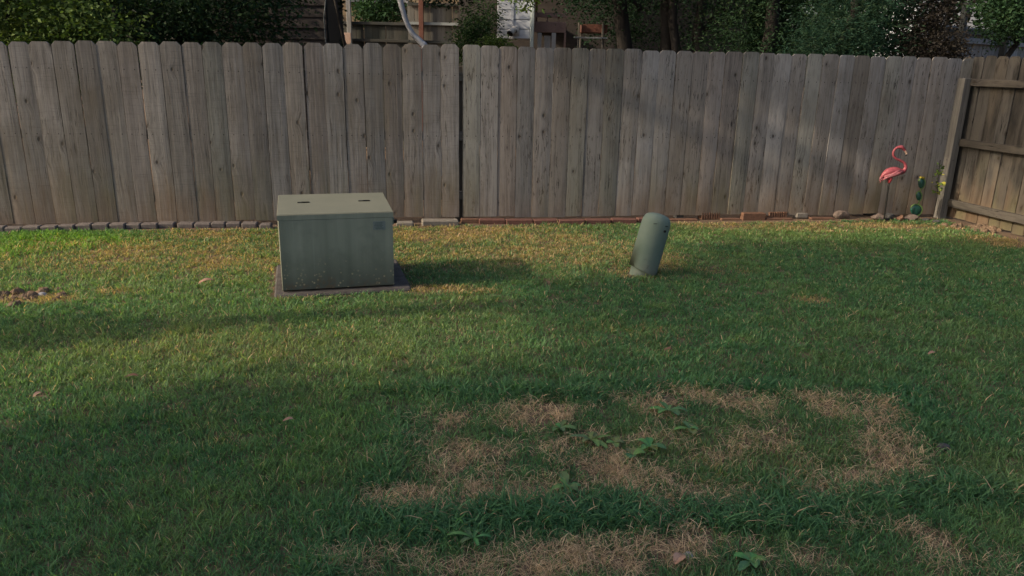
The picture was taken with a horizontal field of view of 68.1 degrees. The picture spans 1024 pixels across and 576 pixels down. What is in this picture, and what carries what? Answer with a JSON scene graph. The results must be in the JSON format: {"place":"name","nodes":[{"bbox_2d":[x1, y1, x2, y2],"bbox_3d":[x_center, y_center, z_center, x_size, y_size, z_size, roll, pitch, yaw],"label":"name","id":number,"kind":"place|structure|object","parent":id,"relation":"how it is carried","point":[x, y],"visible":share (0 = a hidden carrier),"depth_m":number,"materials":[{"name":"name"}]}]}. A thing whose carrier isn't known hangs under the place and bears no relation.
{"place":"outdoors","nodes":[
{"label":"outdoors","id":0,"kind":"place"},
{"bbox_2d":[210,0,347,167],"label":"garden shed","id":1,"kind":"structure","parent":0,"point":[327,25],"depth_m":10.63,"materials":[{"name":"brown wood"}]},
{"bbox_2d":[326,0,347,159],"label":"side door","id":2,"kind":"structure","parent":1,"relation":"in","point":[333,30],"depth_m":10.93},
{"bbox_2d":[68,0,831,65],"label":"sky","id":3,"kind":"structure","parent":0,"point":[809,0],"materials":[{"name":"white"}]},
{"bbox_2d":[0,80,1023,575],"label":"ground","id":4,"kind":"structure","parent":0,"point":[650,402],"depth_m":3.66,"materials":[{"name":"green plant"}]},
{"bbox_2d":[0,225,6,231],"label":"edging paver","id":5,"kind":"object","parent":4,"relation":"on","point":[2,227],"visible":0.67,"depth_m":6.99,"materials":[{"name":"grey concrete"}]},
{"bbox_2d":[4,226,22,232],"bbox_3d":[-4.624,-0.545,7.044,0.143,0.055,0.101,-2,17,-10],"label":"edging paver","id":6,"kind":"object","parent":4,"relation":"on","point":[10,228],"visible":0.66,"depth_m":7.00,"materials":[{"name":"grey concrete"}]},
{"bbox_2d":[22,225,42,230],"bbox_3d":[-4.478,-0.556,7.079,0.149,0.060,0.100,-1,17,-6],"label":"edging paver","id":7,"kind":"object","parent":4,"relation":"on","point":[32,227],"visible":0.67,"depth_m":7.03,"materials":[{"name":"grey concrete"}]},
{"bbox_2d":[0,286,67,307],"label":"bare soil","id":8,"kind":"structure","parent":4,"relation":"on","point":[24,295],"depth_m":5.17,"materials":[{"name":"brown soil"}]},
{"bbox_2d":[40,224,57,230],"bbox_3d":[-4.332,-0.560,7.104,0.141,0.060,0.100,-1,17,-8],"label":"edging paver","id":9,"kind":"object","parent":4,"relation":"on","point":[49,226],"visible":0.74,"depth_m":7.06,"materials":[{"name":"grey concrete"}]},
{"bbox_2d":[58,224,75,230],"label":"edging paver","id":10,"kind":"object","parent":4,"relation":"on","point":[65,226],"visible":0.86,"depth_m":7.12,"materials":[{"name":"grey concrete"}]},
{"bbox_2d":[0,2,135,62],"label":"background tree","id":11,"kind":"object","parent":4,"relation":"on","point":[55,24],"visible":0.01,"depth_m":15.74,"materials":[{"name":"green plant"}]},
{"bbox_2d":[0,0,159,154],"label":"leafy shrub","id":12,"kind":"object","parent":4,"relation":"on","point":[8,29],"visible":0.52,"depth_m":8.23,"materials":[{"name":"green plant"}]},
{"bbox_2d":[75,222,92,229],"bbox_3d":[-4.058,-0.584,7.197,0.139,0.066,0.101,-1,17,-8],"label":"edging paver","id":13,"kind":"object","parent":4,"relation":"on","point":[85,225],"visible":0.84,"depth_m":7.15,"materials":[{"name":"grey concrete"}]},
{"bbox_2d":[92,222,110,229],"bbox_3d":[-3.913,-0.589,7.222,0.144,0.065,0.101,-1,17,-8],"label":"edging paver","id":14,"kind":"object","parent":4,"relation":"on","point":[99,225],"visible":0.78,"depth_m":7.18,"materials":[{"name":"grey concrete"}]},
{"bbox_2d":[109,222,126,229],"bbox_3d":[-3.767,-0.592,7.248,0.140,0.063,0.101,-1,17,-7],"label":"edging paver","id":15,"kind":"object","parent":4,"relation":"on","point":[119,225],"visible":0.84,"depth_m":7.20,"materials":[{"name":"grey concrete"}]},
{"bbox_2d":[126,222,141,228],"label":"edging paver","id":16,"kind":"object","parent":4,"relation":"on","point":[132,225],"visible":0.88,"depth_m":7.24,"materials":[{"name":"grey concrete"}]},
{"bbox_2d":[74,1,210,58],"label":"background tree","id":17,"kind":"object","parent":4,"relation":"on","point":[194,22],"depth_m":16.62,"materials":[{"name":"green plant"}]},
{"bbox_2d":[141,222,158,228],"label":"edging paver","id":18,"kind":"object","parent":4,"relation":"on","point":[149,225],"visible":0.98,"depth_m":7.27,"materials":[{"name":"grey concrete"}]},
{"bbox_2d":[3,0,318,178],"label":"dark tree","id":19,"kind":"object","parent":4,"relation":"on","point":[182,23],"visible":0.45,"depth_m":9.08,"materials":[{"name":"green plant"}]},
{"bbox_2d":[158,221,176,227],"bbox_3d":[-3.349,-0.613,7.359,0.148,0.057,0.101,-1,17,-8],"label":"edging paver","id":20,"kind":"object","parent":4,"relation":"on","point":[166,224],"visible":0.97,"depth_m":7.32,"materials":[{"name":"grey concrete"}]},
{"bbox_2d":[177,221,194,227],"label":"edging paver","id":21,"kind":"object","parent":4,"relation":"on","point":[184,224],"visible":0.9,"depth_m":7.33,"materials":[{"name":"grey concrete"}]},
{"bbox_2d":[194,221,211,227],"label":"edging paver","id":22,"kind":"object","parent":4,"relation":"on","point":[199,224],"visible":0.86,"depth_m":7.35,"materials":[{"name":"grey concrete"}]},
{"bbox_2d":[198,278,212,283],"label":"fallen leaf","id":23,"kind":"object","parent":4,"relation":"on","point":[204,279],"visible":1,"depth_m":5.47,"materials":[{"name":"beige plant"}]},
{"bbox_2d":[211,221,225,227],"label":"edging paver","id":24,"kind":"object","parent":4,"relation":"on","point":[218,224],"visible":0.98,"depth_m":7.37,"materials":[{"name":"grey concrete"}]},
{"bbox_2d":[226,221,241,227],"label":"edging paver","id":25,"kind":"object","parent":4,"relation":"on","point":[231,224],"visible":0.91,"depth_m":7.40,"materials":[{"name":"grey concrete"}]},
{"bbox_2d":[241,221,258,227],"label":"edging paver","id":26,"kind":"object","parent":4,"relation":"on","point":[249,224],"visible":0.95,"depth_m":7.40,"materials":[{"name":"grey concrete"}]},
{"bbox_2d":[259,222,272,228],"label":"edging paver","id":27,"kind":"object","parent":4,"relation":"on","point":[266,225],"visible":0.88,"depth_m":7.36,"materials":[{"name":"grey concrete"}]},
{"bbox_2d":[333,0,345,46],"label":"leaning pole","id":28,"kind":"object","parent":4,"relation":"on","point":[340,23],"visible":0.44,"depth_m":10.42,"materials":[{"name":"brown"}]},
{"bbox_2d":[338,0,346,91],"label":"leafy shrub","id":29,"kind":"object","parent":4,"relation":"on","point":[342,3],"visible":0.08,"depth_m":11.38,"materials":[{"name":"green plant"}]},
{"bbox_2d":[274,259,411,298],"bbox_3d":[-1.305,-0.067,5.787,0.960,0.052,0.870,-3,17,-15],"label":"concrete pad","id":30,"kind":"object","parent":4,"relation":"on","point":[400,281],"visible":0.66,"depth_m":5.47,"materials":[{"name":"grey concrete"}]},
{"bbox_2d":[277,192,396,291],"bbox_3d":[-1.305,-0.360,5.669,0.827,0.584,0.672,-3,17,-15],"label":"transformer box","id":31,"kind":"object","parent":30,"relation":"on","point":[336,241],"visible":1,"depth_m":5.37,"materials":[{"name":"green paint"}]},
{"bbox_2d":[343,0,409,147],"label":"dark fence","id":32,"kind":"object","parent":4,"relation":"on","point":[382,34],"visible":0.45,"depth_m":13.28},
{"bbox_2d":[344,33,350,43],"bbox_3d":[-2.866,-3.514,13.372,0.115,1.885,0.030,1,17,0],"label":"plank","id":33,"kind":"object","parent":32,"relation":"attached to","point":[348,38],"visible":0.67,"depth_m":13.11,"materials":[{"name":"paint"}]},
{"bbox_2d":[345,0,414,21],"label":"leafy shrub","id":34,"kind":"object","parent":4,"relation":"on","point":[382,10],"visible":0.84,"depth_m":15.28,"materials":[{"name":"green plant"}]},
{"bbox_2d":[342,0,458,44],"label":"tan house","id":35,"kind":"structure","parent":4,"relation":"on","point":[344,12],"depth_m":18.81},
{"bbox_2d":[396,221,413,225],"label":"edging paver","id":36,"kind":"object","parent":4,"relation":"on","point":[405,223],"visible":0.83,"depth_m":7.62,"materials":[{"name":"concrete"}]},
{"bbox_2d":[397,0,441,175],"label":"slide","id":37,"kind":"object","parent":4,"relation":"on","point":[420,41],"visible":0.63,"depth_m":10.40,"materials":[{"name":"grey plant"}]},
{"bbox_2d":[407,0,458,130],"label":"fence","id":38,"kind":"object","parent":4,"relation":"on","point":[430,26],"visible":0.23,"depth_m":15.10,"materials":[{"name":"wood"}]},
{"bbox_2d":[421,218,458,225],"bbox_3d":[-0.734,-0.667,7.718,0.371,0.071,0.111,-2,17,-11],"label":"edging paver","id":39,"kind":"object","parent":4,"relation":"on","point":[435,222],"visible":0.91,"depth_m":7.67,"materials":[{"name":"concrete"}]},
{"bbox_2d":[411,0,480,19],"bbox_3d":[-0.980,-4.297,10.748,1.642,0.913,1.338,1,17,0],"label":"spreading tree","id":40,"kind":"object","parent":4,"relation":"on","point":[434,3],"visible":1,"depth_m":10.78,"materials":[{"name":"green plant"}]},
{"bbox_2d":[447,527,490,545],"bbox_3d":[-0.148,0.862,2.637,0.121,0.023,0.106,15,22,39],"label":"broadleaf weed","id":41,"kind":"object","parent":4,"relation":"on","point":[475,539],"visible":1,"depth_m":2.64,"materials":[{"name":"green plant"}]},
{"bbox_2d":[460,217,478,223],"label":"edging brick","id":42,"kind":"object","parent":4,"relation":"on","point":[463,220],"visible":0.91,"depth_m":7.83,"materials":[{"name":"brown brick"}]},
{"bbox_2d":[441,0,506,65],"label":"leafy shrub","id":43,"kind":"object","parent":4,"relation":"on","point":[472,32],"visible":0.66,"depth_m":12.28,"materials":[{"name":"green plant"}]},
{"bbox_2d":[0,40,973,224],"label":"board fence","id":44,"kind":"object","parent":4,"relation":"on","point":[861,118],"visible":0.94,"depth_m":7.58,"materials":[{"name":"grey wood"}]},
{"bbox_2d":[459,31,518,65],"bbox_3d":[-0.351,-3.587,11.860,0.903,0.848,0.799,-6,18,-24],"label":"leafy shrub","id":45,"kind":"object","parent":4,"relation":"on","point":[494,41],"visible":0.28,"depth_m":11.74,"materials":[{"name":"green plant"}]},
{"bbox_2d":[479,218,504,223],"bbox_3d":[-0.210,-0.691,7.851,0.270,0.056,0.091,-1,17,-8],"label":"edging brick","id":46,"kind":"object","parent":4,"relation":"on","point":[491,220],"visible":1,"depth_m":7.81,"materials":[{"name":"red brick"}]},
{"bbox_2d":[505,218,532,224],"bbox_3d":[0.074,-0.689,7.867,0.277,0.055,0.091,-1,17,-8],"label":"edging brick","id":47,"kind":"object","parent":4,"relation":"on","point":[516,221],"visible":0.88,"depth_m":7.83,"materials":[{"name":"red brick"}]},
{"bbox_2d":[500,0,544,14],"bbox_3d":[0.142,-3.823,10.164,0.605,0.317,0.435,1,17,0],"label":"spreading tree","id":48,"kind":"object","parent":4,"relation":"on","point":[523,9],"visible":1,"depth_m":10.16,"materials":[{"name":"green plant"}]},
{"bbox_2d":[533,218,557,224],"bbox_3d":[0.348,-0.692,7.894,0.252,0.057,0.091,-1,17,-9],"label":"edging brick","id":49,"kind":"object","parent":4,"relation":"on","point":[546,220],"visible":0.9,"depth_m":7.86,"materials":[{"name":"red brick"}]},
{"bbox_2d":[534,1,566,126],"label":"deck","id":50,"kind":"structure","parent":4,"relation":"on","point":[552,28],"depth_m":13.23,"materials":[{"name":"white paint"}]},
{"bbox_2d":[552,420,576,430],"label":"broadleaf weed","id":51,"kind":"object","parent":4,"relation":"on","point":[559,425],"visible":1,"depth_m":3.45,"materials":[{"name":"green plant"}]},
{"bbox_2d":[553,471,580,492],"bbox_3d":[0.226,0.765,2.992,0.102,0.020,0.152,5,17,14],"label":"broadleaf weed","id":52,"kind":"object","parent":4,"relation":"on","point":[565,475],"visible":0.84,"depth_m":2.98,"materials":[{"name":"green plant"}]},
{"bbox_2d":[558,219,584,224],"bbox_3d":[0.618,-0.690,7.909,0.270,0.056,0.090,-1,17,-8],"label":"edging brick","id":53,"kind":"object","parent":4,"relation":"on","point":[574,221],"visible":0.79,"depth_m":7.87,"materials":[{"name":"red brick"}]},
{"bbox_2d":[569,431,610,447],"bbox_3d":[0.342,0.662,3.337,0.178,0.025,0.134,5,17,14],"label":"broadleaf weed","id":54,"kind":"object","parent":4,"relation":"on","point":[592,434],"visible":1,"depth_m":3.35,"materials":[{"name":"green plant"}]},
{"bbox_2d":[574,22,607,48],"bbox_3d":[1.183,-3.035,12.004,0.524,2.203,0.655,1,17,0],"label":"wooden stand","id":55,"kind":"object","parent":4,"relation":"on","point":[593,28],"visible":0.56,"depth_m":11.49,"materials":[{"name":"wood"}]},
{"bbox_2d":[584,218,610,223],"bbox_3d":[0.898,-0.700,7.963,0.267,0.055,0.090,-1,17,-9],"label":"edging brick","id":56,"kind":"object","parent":4,"relation":"on","point":[596,220],"visible":0.74,"depth_m":7.93,"materials":[{"name":"red brick"}]},
{"bbox_2d":[459,0,748,151],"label":"grey house","id":57,"kind":"structure","parent":4,"relation":"on","point":[519,27],"depth_m":14.13,"materials":[{"name":"grey"}]},
{"bbox_2d":[606,436,623,446],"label":"broadleaf weed","id":58,"kind":"object","parent":4,"relation":"on","point":[615,442],"visible":1,"depth_m":3.33,"materials":[{"name":"green plant"}]},
{"bbox_2d":[610,218,636,223],"bbox_3d":[1.181,-0.710,8.017,0.270,0.058,0.091,-1,17,-7],"label":"edging brick","id":59,"kind":"object","parent":4,"relation":"on","point":[625,220],"visible":0.83,"depth_m":7.98,"materials":[{"name":"red brick"}]},
{"bbox_2d":[625,447,644,457],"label":"broadleaf weed","id":60,"kind":"object","parent":4,"relation":"on","point":[634,450],"visible":0.99,"depth_m":3.23,"materials":[{"name":"green plant"}]},
{"bbox_2d":[636,217,642,222],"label":"edging brick","id":61,"kind":"object","parent":4,"relation":"on","point":[639,219],"visible":0.28,"depth_m":8.03,"materials":[{"name":"brown brick"}]},
{"bbox_2d":[629,212,670,277],"bbox_3d":[1.093,-0.313,6.039,0.323,0.578,0.236,-5,18,-19],"label":"cable pedestal","id":62,"kind":"object","parent":4,"relation":"on","point":[650,242],"visible":0.92,"depth_m":5.94,"materials":[{"name":"green plastic"}]},
{"bbox_2d":[637,437,665,449],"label":"broadleaf weed","id":63,"kind":"object","parent":4,"relation":"on","point":[647,441],"visible":1,"depth_m":3.30,"materials":[{"name":"green plant"}]},
{"bbox_2d":[528,0,784,165],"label":"spreading tree","id":64,"kind":"object","parent":4,"relation":"on","point":[669,37],"visible":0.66,"depth_m":11.37,"materials":[{"name":"green plant"}]},
{"bbox_2d":[649,402,686,414],"bbox_3d":[0.744,0.583,3.633,0.156,0.023,0.121,16,22,41],"label":"broadleaf weed","id":65,"kind":"object","parent":4,"relation":"on","point":[675,410],"visible":1,"depth_m":3.64,"materials":[{"name":"green plant"}]},
{"bbox_2d":[673,552,685,563],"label":"fallen leaf","id":66,"kind":"object","parent":4,"relation":"on","point":[676,555],"visible":1,"depth_m":2.55,"materials":[{"name":"beige plant"}]},
{"bbox_2d":[669,218,697,220],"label":"edging brick","id":67,"kind":"object","parent":4,"relation":"on","point":[682,219],"visible":0.57,"depth_m":8.19,"materials":[{"name":"brown brick"}]},
{"bbox_2d":[674,421,698,433],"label":"broadleaf weed","id":68,"kind":"object","parent":4,"relation":"on","point":[694,430],"visible":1,"depth_m":3.46,"materials":[{"name":"green plant"}]},
{"bbox_2d":[698,213,719,219],"bbox_3d":[2.164,-0.798,8.310,0.223,0.080,0.089,-2,17,-10],"label":"grooved brick","id":69,"kind":"object","parent":4,"relation":"on","point":[714,216],"visible":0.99,"depth_m":8.28,"materials":[{"name":"brown brick"}]},
{"bbox_2d":[719,217,740,220],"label":"edging brick","id":70,"kind":"object","parent":4,"relation":"on","point":[726,218],"visible":1,"depth_m":8.27,"materials":[{"name":"brown brick"}]},
{"bbox_2d":[733,552,766,570],"bbox_3d":[0.796,0.914,2.545,0.129,0.017,0.083,-4,17,-17],"label":"broadleaf weed","id":71,"kind":"object","parent":4,"relation":"on","point":[751,558],"visible":1,"depth_m":2.55,"materials":[{"name":"green plant"}]},
{"bbox_2d":[740,212,765,220],"bbox_3d":[2.646,-0.787,8.324,0.262,0.090,0.090,-1,17,-8],"label":"brown brick","id":72,"kind":"object","parent":4,"relation":"on","point":[750,216],"visible":1,"depth_m":8.28,"materials":[{"name":"brown brick"}]},
{"bbox_2d":[664,0,864,67],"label":"evergreen tree","id":73,"kind":"object","parent":4,"relation":"on","point":[770,33],"visible":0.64,"depth_m":10.37,"materials":[{"name":"green plant"}]},
{"bbox_2d":[766,212,786,217],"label":"grooved brick","id":74,"kind":"object","parent":4,"relation":"on","point":[777,214],"visible":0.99,"depth_m":8.38,"materials":[{"name":"brown brick"}]},
{"bbox_2d":[765,217,792,219],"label":"edging brick","id":75,"kind":"object","parent":4,"relation":"on","point":[780,218],"visible":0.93,"depth_m":8.34,"materials":[{"name":"brown brick"}]},
{"bbox_2d":[793,213,807,218],"bbox_3d":[3.226,-0.815,8.469,0.156,0.081,0.091,-1,17,-8],"label":"concrete block","id":76,"kind":"object","parent":4,"relation":"on","point":[801,216],"depth_m":8.43,"materials":[{"name":"grey concrete"}]},
{"bbox_2d":[746,0,876,54],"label":"background tree","id":77,"kind":"object","parent":4,"relation":"on","point":[788,11],"visible":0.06,"depth_m":17.50,"materials":[{"name":"green plant"}]},
{"bbox_2d":[808,217,833,219],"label":"edging brick","id":78,"kind":"object","parent":4,"relation":"on","point":[821,218],"visible":1,"depth_m":8.42,"materials":[{"name":"brown brick"}]},
{"bbox_2d":[833,210,849,218],"bbox_3d":[3.696,-0.823,8.505,0.195,0.102,0.095,0,17,-5],"label":"rock","id":79,"kind":"object","parent":4,"relation":"on","point":[839,214],"visible":1,"depth_m":8.47,"materials":[{"name":"beige stone"}]},
{"bbox_2d":[770,0,943,79],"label":"evergreen tree","id":80,"kind":"object","parent":4,"relation":"on","point":[847,27],"visible":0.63,"depth_m":9.46,"materials":[{"name":"green plant"}]},
{"bbox_2d":[763,0,985,57],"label":"background tree","id":81,"kind":"object","parent":4,"relation":"on","point":[905,22],"visible":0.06,"depth_m":18.45,"materials":[{"name":"green plant"}]},
{"bbox_2d":[871,213,883,219],"bbox_3d":[4.060,-0.789,8.432,0.140,0.082,0.104,0,17,-5],"label":"rock","id":82,"kind":"object","parent":4,"relation":"on","point":[877,216],"visible":0.94,"depth_m":8.40,"materials":[{"name":"beige stone"}]},
{"bbox_2d":[883,212,893,219],"bbox_3d":[4.238,-0.797,8.499,0.120,0.088,0.112,-2,17,-11],"label":"rock","id":83,"kind":"object","parent":4,"relation":"on","point":[888,216],"visible":0.83,"depth_m":8.46,"materials":[{"name":"grey stone"}]},
{"bbox_2d":[879,145,907,220],"bbox_3d":[4.157,-1.138,8.297,0.283,0.844,0.135,1,17,0],"label":"garden flamingo","id":84,"kind":"object","parent":4,"relation":"on","point":[889,174],"visible":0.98,"depth_m":8.22,"materials":[{"name":"pink paint"}]},
{"bbox_2d":[897,215,903,220],"bbox_3d":[4.315,-0.772,8.412,0.062,0.082,0.068,-8,19,-29],"label":"rock","id":85,"kind":"object","parent":4,"relation":"on","point":[900,217],"visible":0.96,"depth_m":8.39,"materials":[{"name":"beige stone"}]},
{"bbox_2d":[904,214,918,220],"bbox_3d":[4.460,-0.787,8.464,0.178,0.074,0.105,2,17,2],"label":"rock","id":86,"kind":"object","parent":4,"relation":"on","point":[909,217],"visible":0.89,"depth_m":8.44,"materials":[{"name":"beige stone"}]},
{"bbox_2d":[910,176,925,215],"bbox_3d":[4.526,-0.997,8.441,0.144,0.493,0.061,1,17,0],"label":"garden cactus","id":87,"kind":"object","parent":4,"relation":"on","point":[916,209],"visible":0.99,"depth_m":8.43,"materials":[{"name":"green paint"}]},
{"bbox_2d":[875,0,986,78],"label":"leafy shrub","id":88,"kind":"object","parent":4,"relation":"on","point":[935,38],"visible":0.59,"depth_m":9.34,"materials":[{"name":"green plant"}]},
{"bbox_2d":[932,160,945,217],"bbox_3d":[4.765,-1.095,8.477,0.161,0.668,0.208,1,17,0],"label":"vine","id":89,"kind":"object","parent":4,"relation":"on","point":[938,173],"visible":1,"depth_m":8.42,"materials":[{"name":"green plant"}]},
{"bbox_2d":[936,443,950,450],"bbox_3d":[1.923,0.707,3.372,0.064,0.029,0.052,1,17,0],"label":"pebble","id":90,"kind":"object","parent":4,"relation":"on","point":[941,445],"visible":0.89,"depth_m":3.36,"materials":[{"name":"grey stone"}]},
{"bbox_2d":[941,222,1006,233],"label":"bare soil","id":91,"kind":"structure","parent":4,"relation":"on","point":[985,228],"depth_m":8.04,"materials":[{"name":"brown soil"}]},
{"bbox_2d":[933,56,1023,235],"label":"board fence","id":92,"kind":"object","parent":4,"relation":"on","point":[983,171],"visible":0.97,"depth_m":8.10,"materials":[{"name":"brown wood"}]},
{"bbox_2d":[934,0,1022,31],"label":"background tree","id":93,"kind":"object","parent":4,"relation":"on","point":[971,14],"visible":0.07,"depth_m":18.62,"materials":[{"name":"green plant"}]},
{"bbox_2d":[941,3,1023,58],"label":"grey fence","id":94,"kind":"object","parent":4,"relation":"on","point":[979,45],"visible":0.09,"depth_m":11.72,"materials":[{"name":"grey wood"}]},
{"bbox_2d":[959,0,1023,57],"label":"young tree","id":95,"kind":"object","parent":4,"relation":"on","point":[1009,13],"visible":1,"depth_m":9.92,"materials":[{"name":"green plant"}]},
{"bbox_2d":[879,1,987,108],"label":"pale house","id":96,"kind":"structure","parent":0,"point":[970,24],"depth_m":22.60,"materials":[{"name":"grey"}]}
]}

